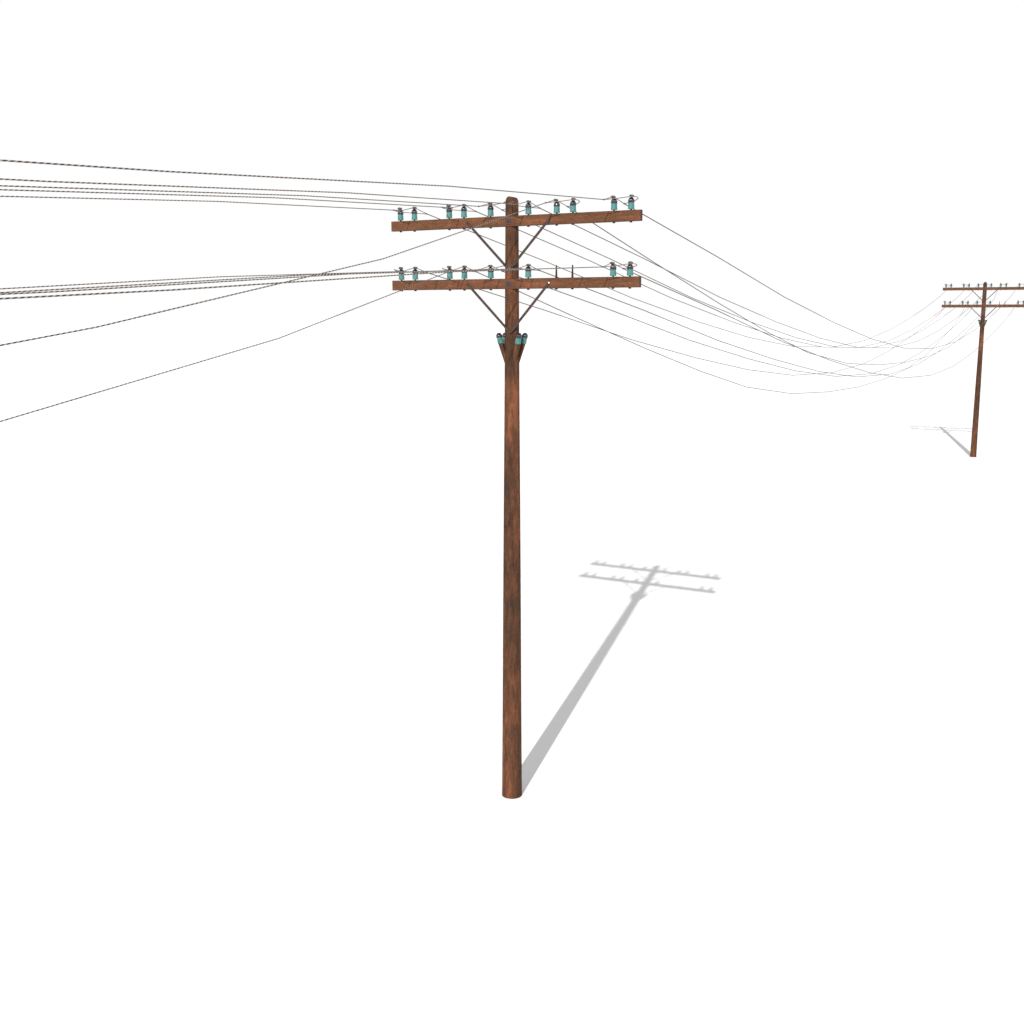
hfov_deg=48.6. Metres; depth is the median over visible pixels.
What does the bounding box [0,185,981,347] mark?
overhead wire
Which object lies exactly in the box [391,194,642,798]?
telephone pole
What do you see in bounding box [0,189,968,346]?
overhead wire
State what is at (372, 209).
overhead wire
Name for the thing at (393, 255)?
overhead wire
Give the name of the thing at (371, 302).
overhead wire
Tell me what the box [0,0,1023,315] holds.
sky
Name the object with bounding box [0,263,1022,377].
overhead wire
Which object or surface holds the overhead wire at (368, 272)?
attached to the telephone pole at (511, 340)
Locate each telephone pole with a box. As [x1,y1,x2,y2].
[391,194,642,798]
[942,282,1023,456]
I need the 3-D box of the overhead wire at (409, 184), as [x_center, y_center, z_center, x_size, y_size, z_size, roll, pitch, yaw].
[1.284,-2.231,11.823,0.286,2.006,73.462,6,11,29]
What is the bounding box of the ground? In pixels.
[0,316,1023,1023]
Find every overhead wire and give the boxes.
[0,159,1021,348]
[0,178,991,347]
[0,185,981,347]
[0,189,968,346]
[0,196,952,346]
[0,199,1004,364]
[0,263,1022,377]
[0,265,975,376]
[0,265,988,376]
[0,266,967,421]
[0,268,946,374]
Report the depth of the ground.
17.73 m
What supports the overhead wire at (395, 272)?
attached to the telephone pole at (511, 340)
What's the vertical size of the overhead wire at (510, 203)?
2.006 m
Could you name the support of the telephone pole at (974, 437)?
on the ground
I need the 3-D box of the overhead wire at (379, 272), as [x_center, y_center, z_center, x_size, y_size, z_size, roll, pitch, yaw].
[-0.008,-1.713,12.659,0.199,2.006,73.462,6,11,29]

